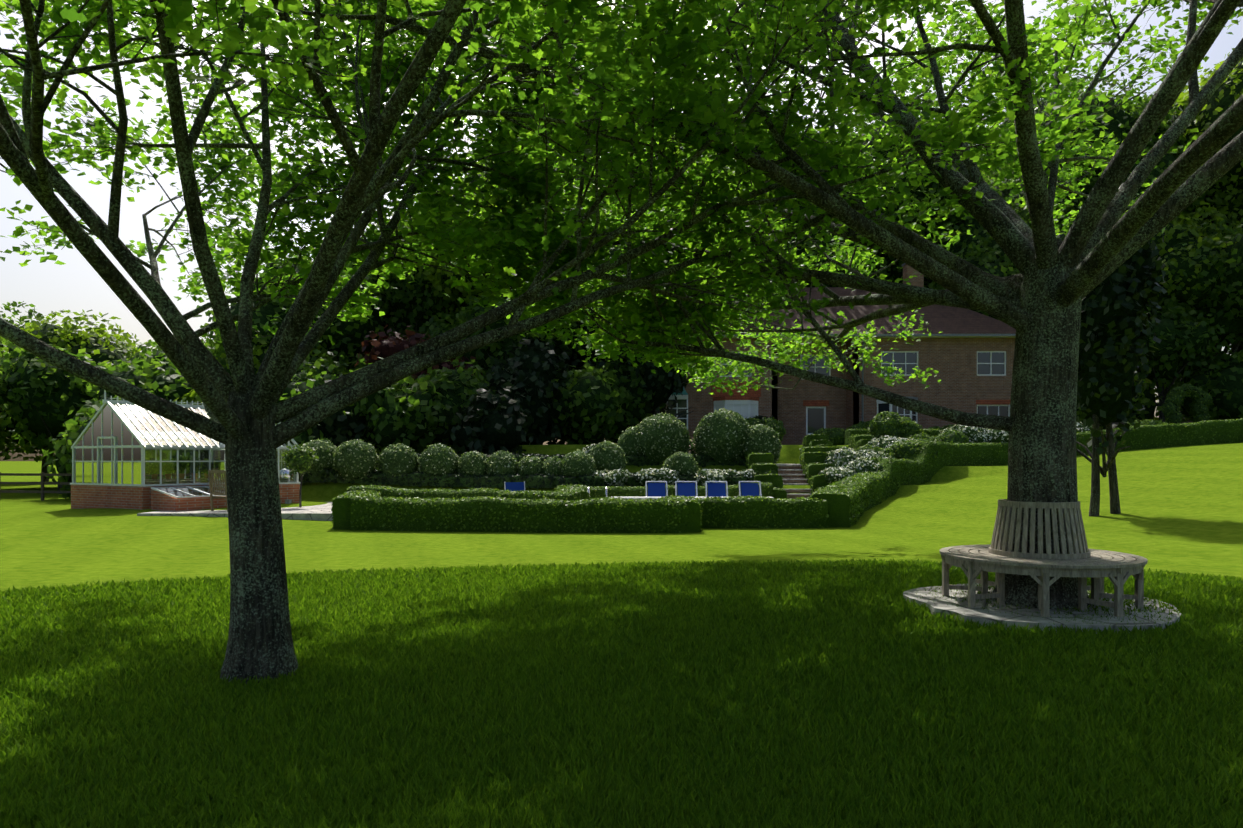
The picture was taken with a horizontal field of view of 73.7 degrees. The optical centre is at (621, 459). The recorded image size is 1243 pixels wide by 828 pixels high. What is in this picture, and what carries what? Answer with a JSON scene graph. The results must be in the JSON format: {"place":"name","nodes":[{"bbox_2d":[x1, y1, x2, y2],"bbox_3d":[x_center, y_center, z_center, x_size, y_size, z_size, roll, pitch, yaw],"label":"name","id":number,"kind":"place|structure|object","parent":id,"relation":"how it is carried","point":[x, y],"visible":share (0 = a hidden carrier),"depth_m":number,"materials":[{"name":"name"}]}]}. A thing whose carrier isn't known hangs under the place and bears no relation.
{"place":"outdoors","nodes":[
{"label":"outdoors","id":0,"kind":"place"},
{"bbox_2d":[0,557,1242,827],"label":"lawn grass","id":1,"kind":"structure","parent":0,"point":[502,623],"depth_m":5.20,"materials":[{"name":"green plant"}]},
{"bbox_2d":[0,443,1242,827],"bbox_3d":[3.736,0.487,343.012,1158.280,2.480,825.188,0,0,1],"label":"lawn ground","id":2,"kind":"structure","parent":0,"point":[1182,509],"depth_m":17.75,"materials":[{"name":"green plant"}]},
{"bbox_2d":[0,301,43,460],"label":"tree","id":3,"kind":"object","parent":2,"relation":"on","point":[11,321],"visible":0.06,"depth_m":56.66,"materials":[{"name":"green plant"}]},
{"bbox_2d":[0,341,136,493],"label":"tree","id":4,"kind":"object","parent":2,"relation":"on","point":[43,398],"visible":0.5,"depth_m":38.68,"materials":[{"name":"green plant"}]},
{"bbox_2d":[0,309,147,465],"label":"tree","id":5,"kind":"object","parent":2,"relation":"on","point":[93,342],"visible":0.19,"depth_m":45.92,"materials":[{"name":"green plant"}]},
{"bbox_2d":[42,391,155,498],"bbox_3d":[-21.414,0.021,35.199,5.386,6.002,4.981,0,0,-33],"label":"tree","id":6,"kind":"object","parent":2,"relation":"on","point":[62,462],"visible":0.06,"depth_m":34.09,"materials":[{"name":"green plant"}]},
{"bbox_2d":[0,472,204,500],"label":"fence","id":7,"kind":"object","parent":2,"relation":"on","point":[42,482],"visible":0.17,"depth_m":33.64,"materials":[{"name":"brown wood"}]},
{"bbox_2d":[85,345,221,412],"bbox_3d":[-20.880,-1.683,38.914,6.544,7.336,7.508,0,0,1],"label":"tree","id":8,"kind":"object","parent":2,"relation":"on","point":[164,380],"visible":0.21,"depth_m":36.71,"materials":[{"name":"green plant"}]},
{"bbox_2d":[118,337,217,370],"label":"tree","id":9,"kind":"object","parent":2,"relation":"on","point":[144,349],"visible":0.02,"depth_m":43.54,"materials":[{"name":"green plant"}]},
{"bbox_2d":[70,390,299,509],"bbox_3d":[-13.196,-0.258,25.637,5.288,4.350,4.700,0,0,31],"label":"greenhouse","id":10,"kind":"object","parent":2,"relation":"on","point":[111,445],"visible":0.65,"depth_m":24.33,"materials":[{"name":"white"}]},
{"bbox_2d":[145,455,220,474],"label":"potted plants","id":11,"kind":"object","parent":10,"relation":"attached to","point":[152,465],"depth_m":27.14,"materials":[{"name":"green plant"}]},
{"bbox_2d":[145,389,226,478],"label":"tree","id":12,"kind":"object","parent":2,"relation":"on","point":[193,394],"depth_m":34.16,"materials":[{"name":"green plant"}]},
{"bbox_2d":[137,502,332,520],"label":"paved path","id":13,"kind":"structure","parent":2,"relation":"on","point":[323,512],"depth_m":21.63,"materials":[{"name":"stone"}]},
{"bbox_2d":[151,486,226,511],"bbox_3d":[-12.006,1.347,23.596,1.260,1.140,2.100,0,0,31],"label":"cold frame","id":14,"kind":"object","parent":13,"relation":"on","point":[186,498],"visible":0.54,"depth_m":22.94,"materials":[{"name":"red brick"}]},
{"bbox_2d":[208,470,227,511],"bbox_3d":[-10.755,0.864,22.684,0.770,1.147,0.685,0,0,31],"label":"garden chair","id":15,"kind":"object","parent":13,"relation":"on","point":[218,487],"visible":0.52,"depth_m":22.48,"materials":[{"name":"brown wood"}]},
{"bbox_2d":[281,444,318,506],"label":"lollipop tree","id":16,"kind":"object","parent":13,"relation":"on","point":[299,460],"visible":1,"depth_m":24.08,"materials":[{"name":"green plant"}]},
{"bbox_2d":[216,336,345,374],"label":"tree","id":17,"kind":"object","parent":2,"relation":"on","point":[258,357],"depth_m":39.46,"materials":[{"name":"green plant"}]},
{"bbox_2d":[204,248,402,370],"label":"tree","id":18,"kind":"object","parent":2,"relation":"on","point":[352,337],"visible":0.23,"depth_m":41.37,"materials":[{"name":"green plant"}]},
{"bbox_2d":[275,393,332,447],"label":"bush","id":19,"kind":"object","parent":2,"relation":"on","point":[306,436],"depth_m":34.20,"materials":[{"name":"green plant"}]},
{"bbox_2d":[276,349,350,403],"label":"tree","id":20,"kind":"object","parent":2,"relation":"on","point":[307,376],"visible":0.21,"depth_m":37.00,"materials":[{"name":"green plant"}]},
{"bbox_2d":[301,438,336,472],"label":"topiary bush","id":21,"kind":"object","parent":2,"relation":"on","point":[324,449],"visible":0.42,"depth_m":28.40,"materials":[{"name":"green plant"}]},
{"bbox_2d":[313,373,380,449],"bbox_3d":[-12.201,-0.843,36.471,4.754,6.000,4.897,0,0,-30],"label":"bush","id":22,"kind":"object","parent":2,"relation":"on","point":[339,427],"visible":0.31,"depth_m":34.86,"materials":[{"name":"green plant"}]},
{"bbox_2d":[328,352,368,373],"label":"tree","id":23,"kind":"object","parent":2,"relation":"on","point":[354,362],"visible":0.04,"depth_m":40.18,"materials":[{"name":"green plant"}]},
{"bbox_2d":[333,439,378,480],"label":"topiary bush","id":24,"kind":"object","parent":2,"relation":"on","point":[354,459],"visible":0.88,"depth_m":28.09,"materials":[{"name":"green plant"}]},
{"bbox_2d":[331,489,381,529],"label":"hedge","id":25,"kind":"object","parent":2,"relation":"on","point":[341,510],"visible":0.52,"depth_m":19.62,"materials":[{"name":"green plant"}]},
{"bbox_2d":[343,357,447,453],"bbox_3d":[-9.507,-1.817,35.698,4.776,5.040,4.455,0,0,11],"label":"tree","id":26,"kind":"object","parent":2,"relation":"on","point":[400,411],"visible":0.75,"depth_m":34.19,"materials":[{"name":"green plant"}]},
{"bbox_2d":[321,213,471,366],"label":"tree","id":27,"kind":"object","parent":2,"relation":"on","point":[418,306],"visible":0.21,"depth_m":43.60,"materials":[{"name":"green plant"}]},
{"bbox_2d":[377,443,418,476],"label":"topiary bush","id":28,"kind":"object","parent":2,"relation":"on","point":[397,459],"visible":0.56,"depth_m":28.38,"materials":[{"name":"green plant"}]},
{"bbox_2d":[354,325,482,385],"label":"tree","id":29,"kind":"object","parent":2,"relation":"on","point":[390,346],"visible":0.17,"depth_m":37.70,"materials":[{"name":"red plant"}]},
{"bbox_2d":[417,443,458,476],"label":"topiary bush","id":30,"kind":"object","parent":2,"relation":"on","point":[438,459],"visible":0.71,"depth_m":28.37,"materials":[{"name":"green plant"}]},
{"bbox_2d":[402,308,503,374],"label":"tree","id":31,"kind":"object","parent":2,"relation":"on","point":[486,365],"visible":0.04,"depth_m":40.34,"materials":[{"name":"green plant"}]},
{"bbox_2d":[411,358,496,451],"bbox_3d":[-6.910,-1.902,37.124,5.691,5.313,4.411,0,0,-28],"label":"tree","id":32,"kind":"object","parent":2,"relation":"on","point":[457,387],"visible":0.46,"depth_m":35.55,"materials":[{"name":"green plant"}]},
{"bbox_2d":[346,484,581,501],"bbox_3d":[-4.284,1.265,22.845,6.376,1.156,1.092,0,0,1],"label":"hedge","id":33,"kind":"object","parent":2,"relation":"on","point":[389,491],"visible":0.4,"depth_m":22.43,"materials":[{"name":"green plant"}]},
{"bbox_2d":[456,451,487,476],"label":"topiary bush","id":34,"kind":"object","parent":2,"relation":"on","point":[471,463],"visible":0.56,"depth_m":28.53,"materials":[{"name":"green plant"}]},
{"bbox_2d":[382,187,564,327],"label":"tree","id":35,"kind":"object","parent":2,"relation":"on","point":[473,292],"visible":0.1,"depth_m":42.16,"materials":[{"name":"green plant"}]},
{"bbox_2d":[443,381,533,453],"bbox_3d":[-5.487,-1.038,34.666,3.827,4.549,4.366,0,0,1],"label":"bush","id":36,"kind":"object","parent":2,"relation":"on","point":[488,423],"visible":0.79,"depth_m":33.57,"materials":[{"name":"green plant"}]},
{"bbox_2d":[412,146,590,220],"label":"tree","id":37,"kind":"object","parent":2,"relation":"on","point":[479,174],"depth_m":52.16,"materials":[{"name":"green plant"}]},
{"bbox_2d":[486,450,518,475],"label":"topiary bush","id":38,"kind":"object","parent":2,"relation":"on","point":[500,462],"visible":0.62,"depth_m":28.53,"materials":[{"name":"green plant"}]},
{"bbox_2d":[350,494,687,532],"bbox_3d":[-2.413,1.347,19.926,7.992,1.028,1.153,0,0,1],"label":"hedge","id":39,"kind":"object","parent":2,"relation":"on","point":[523,515],"visible":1,"depth_m":19.45,"materials":[{"name":"green plant"}]},
{"bbox_2d":[452,288,589,376],"bbox_3d":[-4.887,-4.516,40.939,6.934,8.396,5.922,0,0,1],"label":"tree","id":40,"kind":"object","parent":2,"relation":"on","point":[560,345],"visible":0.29,"depth_m":39.34,"materials":[{"name":"green plant"}]},
{"bbox_2d":[478,337,577,444],"bbox_3d":[-4.147,-2.567,37.955,5.034,6.290,4.604,0,0,1],"label":"tree","id":41,"kind":"object","parent":2,"relation":"on","point":[529,372],"visible":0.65,"depth_m":36.80,"materials":[{"name":"green plant"}]},
{"bbox_2d":[516,456,543,475],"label":"topiary bush","id":42,"kind":"object","parent":2,"relation":"on","point":[529,466],"visible":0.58,"depth_m":28.58,"materials":[{"name":"green plant"}]},
{"bbox_2d":[299,467,761,489],"bbox_3d":[-3.028,0.652,29.234,16.641,0.817,2.259,0,0,1],"label":"hedge","id":43,"kind":"object","parent":2,"relation":"on","point":[421,479],"visible":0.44,"depth_m":28.25,"materials":[{"name":"green plant"}]},
{"bbox_2d":[542,457,562,475],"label":"topiary bush","id":44,"kind":"object","parent":2,"relation":"on","point":[552,465],"visible":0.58,"depth_m":28.63,"materials":[{"name":"green plant"}]},
{"bbox_2d":[377,452,746,466],"bbox_3d":[-3.194,0.151,32.542,16.260,0.926,3.464,0,0,1],"label":"planting tier","id":45,"kind":"object","parent":2,"relation":"on","point":[700,459],"visible":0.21,"depth_m":30.88,"materials":[{"name":"green plant"}]},
{"bbox_2d":[554,485,590,499],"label":"hedge","id":46,"kind":"object","parent":2,"relation":"on","point":[585,494],"visible":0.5,"depth_m":24.63,"materials":[{"name":"green plant"}]},
{"bbox_2d":[0,0,1147,683],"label":"tree","id":47,"kind":"object","parent":2,"relation":"on","point":[246,410],"visible":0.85,"depth_m":6.78,"materials":[{"name":"green plant"}]},
{"bbox_2d":[560,449,596,476],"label":"topiary bush","id":48,"kind":"object","parent":2,"relation":"on","point":[577,463],"visible":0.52,"depth_m":28.48,"materials":[{"name":"green plant"}]},
{"bbox_2d":[547,359,628,444],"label":"tree","id":49,"kind":"object","parent":2,"relation":"on","point":[593,404],"visible":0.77,"depth_m":36.70,"materials":[{"name":"green plant"}]},
{"bbox_2d":[559,285,627,373],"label":"tree","id":50,"kind":"object","parent":2,"relation":"on","point":[577,359],"visible":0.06,"depth_m":40.54,"materials":[{"name":"green plant"}]},
{"bbox_2d":[588,440,626,470],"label":"round bush","id":51,"kind":"object","parent":2,"relation":"on","point":[608,455],"visible":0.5,"depth_m":29.37,"materials":[{"name":"green plant"}]},
{"bbox_2d":[592,469,631,485],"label":"shrub","id":52,"kind":"object","parent":2,"relation":"on","point":[616,477],"visible":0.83,"depth_m":27.80,"materials":[{"name":"white plant"}]},
{"bbox_2d":[0,0,1242,609],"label":"tree","id":53,"kind":"object","parent":2,"relation":"on","point":[1042,294],"visible":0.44,"depth_m":8.20,"materials":[{"name":"green plant"}]},
{"bbox_2d":[581,356,665,443],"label":"tree","id":54,"kind":"object","parent":2,"relation":"on","point":[635,414],"visible":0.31,"depth_m":39.55,"materials":[{"name":"green plant"}]},
{"bbox_2d":[617,426,638,456],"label":"round bush","id":55,"kind":"object","parent":2,"relation":"on","point":[627,441],"visible":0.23,"depth_m":31.23,"materials":[{"name":"green plant"}]},
{"bbox_2d":[634,467,679,485],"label":"shrub","id":56,"kind":"object","parent":2,"relation":"on","point":[670,476],"visible":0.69,"depth_m":28.04,"materials":[{"name":"white plant"}]},
{"bbox_2d":[613,299,703,418],"bbox_3d":[1.578,-4.486,40.507,4.499,8.277,4.715,0,0,-24],"label":"tree","id":57,"kind":"object","parent":2,"relation":"on","point":[662,383],"visible":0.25,"depth_m":39.30,"materials":[{"name":"green plant"}]},
{"bbox_2d":[635,412,690,464],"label":"round bush","id":58,"kind":"object","parent":2,"relation":"on","point":[661,437],"visible":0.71,"depth_m":30.68,"materials":[{"name":"green plant"}]},
{"bbox_2d":[566,482,773,498],"bbox_3d":[1.462,1.288,27.388,6.977,1.097,1.097,0,0,1],"label":"hedge behind loungers","id":59,"kind":"object","parent":2,"relation":"on","point":[640,491],"visible":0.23,"depth_m":26.94,"materials":[{"name":"green plant"}]},
{"bbox_2d":[662,452,699,475],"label":"round bush","id":60,"kind":"object","parent":2,"relation":"on","point":[682,463],"visible":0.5,"depth_m":28.64,"materials":[{"name":"green plant"}]},
{"bbox_2d":[661,494,701,531],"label":"hedge","id":61,"kind":"object","parent":2,"relation":"on","point":[694,518],"visible":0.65,"depth_m":19.58,"materials":[{"name":"green plant"}]},
{"bbox_2d":[574,134,809,411],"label":"tree","id":62,"kind":"object","parent":2,"relation":"on","point":[727,170],"depth_m":48.56,"materials":[{"name":"green plant"}]},
{"bbox_2d":[694,469,725,485],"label":"shrub","id":63,"kind":"object","parent":2,"relation":"on","point":[703,476],"visible":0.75,"depth_m":27.88,"materials":[{"name":"white plant"}]},
{"bbox_2d":[693,408,749,462],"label":"round bush","id":64,"kind":"object","parent":2,"relation":"on","point":[720,435],"visible":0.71,"depth_m":30.71,"materials":[{"name":"green plant"}]},
{"bbox_2d":[721,469,755,477],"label":"shrub","id":65,"kind":"object","parent":2,"relation":"on","point":[746,472],"visible":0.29,"depth_m":28.37,"materials":[{"name":"white plant"}]},
{"bbox_2d":[696,495,828,528],"bbox_3d":[3.252,1.385,21.165,3.859,0.953,1.126,0,0,1],"label":"hedge","id":66,"kind":"object","parent":2,"relation":"on","point":[748,511],"visible":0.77,"depth_m":20.68,"materials":[{"name":"green plant"}]},
{"bbox_2d":[743,424,781,463],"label":"round bush","id":67,"kind":"object","parent":2,"relation":"on","point":[761,438],"visible":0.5,"depth_m":30.56,"materials":[{"name":"green plant"}]},
{"bbox_2d":[745,417,786,440],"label":"shrub","id":68,"kind":"object","parent":2,"relation":"on","point":[776,425],"visible":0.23,"depth_m":36.70,"materials":[{"name":"green plant"}]},
{"bbox_2d":[745,434,876,498],"bbox_3d":[7.381,0.574,31.037,4.068,3.276,9.919,0,0,31],"label":"hedge","id":69,"kind":"object","parent":2,"relation":"on","point":[814,450],"visible":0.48,"depth_m":29.36,"materials":[{"name":"green plant"}]},
{"bbox_2d":[776,448,852,498],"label":"garden steps","id":70,"kind":"structure","parent":2,"relation":"on","point":[791,474],"depth_m":29.10,"materials":[{"name":"stone"}]},
{"bbox_2d":[812,427,844,444],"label":"shrub","id":71,"kind":"object","parent":2,"relation":"on","point":[835,436],"visible":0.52,"depth_m":37.78,"materials":[{"name":"green plant"}]},
{"bbox_2d":[773,127,894,286],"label":"tree","id":72,"kind":"object","parent":2,"relation":"on","point":[814,251],"visible":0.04,"depth_m":49.96,"materials":[{"name":"green plant"}]},
{"bbox_2d":[819,466,856,482],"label":"shrub","id":73,"kind":"object","parent":2,"relation":"on","point":[835,474],"visible":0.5,"depth_m":27.69,"materials":[{"name":"white plant"}]},
{"bbox_2d":[665,263,1015,444],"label":"house","id":74,"kind":"structure","parent":2,"relation":"on","point":[968,354],"depth_m":41.81,"materials":[{"name":"brown brick"}]},
{"bbox_2d":[824,447,894,472],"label":"shrub","id":75,"kind":"object","parent":2,"relation":"on","point":[852,459],"visible":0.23,"depth_m":28.95,"materials":[{"name":"white plant"}]},
{"bbox_2d":[866,435,914,448],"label":"shrub","id":76,"kind":"object","parent":2,"relation":"on","point":[887,441],"visible":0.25,"depth_m":31.98,"materials":[{"name":"white plant"}]},
{"bbox_2d":[844,428,939,444],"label":"hedge","id":77,"kind":"object","parent":2,"relation":"on","point":[863,431],"visible":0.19,"depth_m":35.95,"materials":[{"name":"green plant"}]},
{"bbox_2d":[867,411,922,437],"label":"shrub","id":78,"kind":"object","parent":2,"relation":"on","point":[884,423],"visible":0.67,"depth_m":34.70,"materials":[{"name":"green plant"}]},
{"bbox_2d":[837,90,996,288],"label":"tree","id":79,"kind":"object","parent":2,"relation":"on","point":[895,272],"visible":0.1,"depth_m":50.44,"materials":[{"name":"green plant"}]},
{"bbox_2d":[888,440,946,459],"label":"shrub","id":80,"kind":"object","parent":2,"relation":"on","point":[904,449],"visible":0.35,"depth_m":30.53,"materials":[{"name":"green plant"}]},
{"bbox_2d":[907,430,968,442],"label":"shrub","id":81,"kind":"object","parent":2,"relation":"on","point":[952,436],"visible":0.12,"depth_m":33.10,"materials":[{"name":"green plant"}]},
{"bbox_2d":[939,424,1008,442],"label":"shrub","id":82,"kind":"object","parent":2,"relation":"on","point":[978,434],"visible":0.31,"depth_m":33.30,"materials":[{"name":"white plant"}]},
{"bbox_2d":[929,222,1061,319],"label":"tree","id":83,"kind":"object","parent":2,"relation":"on","point":[994,259],"visible":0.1,"depth_m":45.41,"materials":[{"name":"green plant"}]},
{"bbox_2d":[924,196,1078,287],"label":"tree","id":84,"kind":"object","parent":2,"relation":"on","point":[976,229],"visible":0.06,"depth_m":49.45,"materials":[{"name":"green plant"}]},
{"bbox_2d":[810,418,1242,526],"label":"hedge","id":85,"kind":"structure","parent":2,"relation":"on","point":[851,499],"depth_m":30.74,"materials":[{"name":"green plant"}]},
{"bbox_2d":[984,160,1093,240],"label":"tree","id":86,"kind":"object","parent":2,"relation":"on","point":[1006,192],"visible":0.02,"depth_m":51.07,"materials":[{"name":"green plant"}]},
{"bbox_2d":[903,583,1182,633],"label":"stone paving","id":87,"kind":"structure","parent":2,"relation":"on","point":[979,614],"depth_m":7.20,"materials":[{"name":"grey stone"}]},
{"bbox_2d":[940,499,1147,616],"bbox_3d":[3.950,0.868,7.851,1.748,0.955,1.748,0,0,1],"label":"tree bench","id":88,"kind":"object","parent":87,"relation":"on","point":[1097,566],"visible":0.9,"depth_m":7.50,"materials":[{"name":"grey wood"}]},
{"bbox_2d":[975,80,1152,186],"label":"tree","id":89,"kind":"object","parent":2,"relation":"on","point":[1006,120],"depth_m":60.16,"materials":[{"name":"green plant"}]},
{"bbox_2d":[1004,70,1206,221],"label":"tree","id":90,"kind":"object","parent":2,"relation":"on","point":[1121,122],"visible":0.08,"depth_m":49.80,"materials":[{"name":"green plant"}]},
{"bbox_2d":[1057,183,1168,516],"bbox_3d":[11.460,-2.438,19.869,2.604,8.137,2.754,0,0,1],"label":"tree","id":91,"kind":"object","parent":2,"relation":"on","point":[1113,337],"visible":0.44,"depth_m":19.18,"materials":[{"name":"green plant"}]},
{"bbox_2d":[1076,360,1165,429],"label":"tree","id":92,"kind":"object","parent":2,"relation":"on","point":[1146,398],"visible":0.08,"depth_m":44.52,"materials":[{"name":"green plant"}]},
{"bbox_2d":[1136,297,1224,421],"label":"tree","id":93,"kind":"object","parent":2,"relation":"on","point":[1184,342],"visible":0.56,"depth_m":43.54,"materials":[{"name":"green plant"}]},
{"bbox_2d":[1162,383,1213,423],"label":"arch","id":94,"kind":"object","parent":2,"relation":"on","point":[1202,400],"visible":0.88,"depth_m":40.61,"materials":[{"name":"green plant"}]},
{"bbox_2d":[1147,218,1242,361],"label":"tree","id":95,"kind":"object","parent":2,"relation":"on","point":[1224,308],"visible":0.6,"depth_m":44.12,"materials":[{"name":"green plant"}]},
{"bbox_2d":[1147,201,1242,418],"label":"tree","id":96,"kind":"object","parent":2,"relation":"on","point":[1172,232],"visible":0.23,"depth_m":44.94,"materials":[{"name":"green plant"}]},
{"bbox_2d":[1155,48,1242,353],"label":"tree","id":97,"kind":"object","parent":2,"relation":"on","point":[1225,191],"visible":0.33,"depth_m":48.65,"materials":[{"name":"green plant"}]},
{"bbox_2d":[1167,345,1242,421],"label":"tree","id":98,"kind":"object","parent":2,"relation":"on","point":[1221,382],"visible":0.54,"depth_m":42.80,"materials":[{"name":"green plant"}]},
{"bbox_2d":[0,0,1242,460],"label":"sky","id":99,"kind":"structure","parent":0,"point":[74,286],"materials":[{"name":"white"}]},
{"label":"terrace paving","id":100,"kind":"structure","parent":0,"visible":0},
{"bbox_2d":[645,481,667,496],"bbox_3d":[1.105,1.162,25.234,0.684,0.968,1.844,0,0,-1],"label":"lounger","id":101,"kind":"object","parent":100,"relation":"on","point":[656,489],"visible":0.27,"depth_m":25.82,"materials":[{"name":"blue fabric"}]},
{"bbox_2d":[675,481,697,496],"bbox_3d":[2.013,1.162,25.224,0.684,0.968,1.844,0,0,1],"label":"lounger","id":102,"kind":"object","parent":100,"relation":"on","point":[686,489],"visible":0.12,"depth_m":25.81,"materials":[{"name":"blue fabric"}]},
{"bbox_2d":[705,481,727,496],"bbox_3d":[2.950,1.162,25.213,0.698,0.968,1.849,0,0,1],"label":"lounger","id":103,"kind":"object","parent":100,"relation":"on","point":[716,489],"visible":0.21,"depth_m":25.80,"materials":[{"name":"blue fabric"}]},
{"bbox_2d":[739,481,761,495],"bbox_3d":[3.995,1.162,25.202,0.689,0.968,1.846,0,0,1],"label":"lounger","id":104,"kind":"object","parent":100,"relation":"on","point":[749,489],"visible":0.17,"depth_m":25.79,"materials":[{"name":"blue fabric"}]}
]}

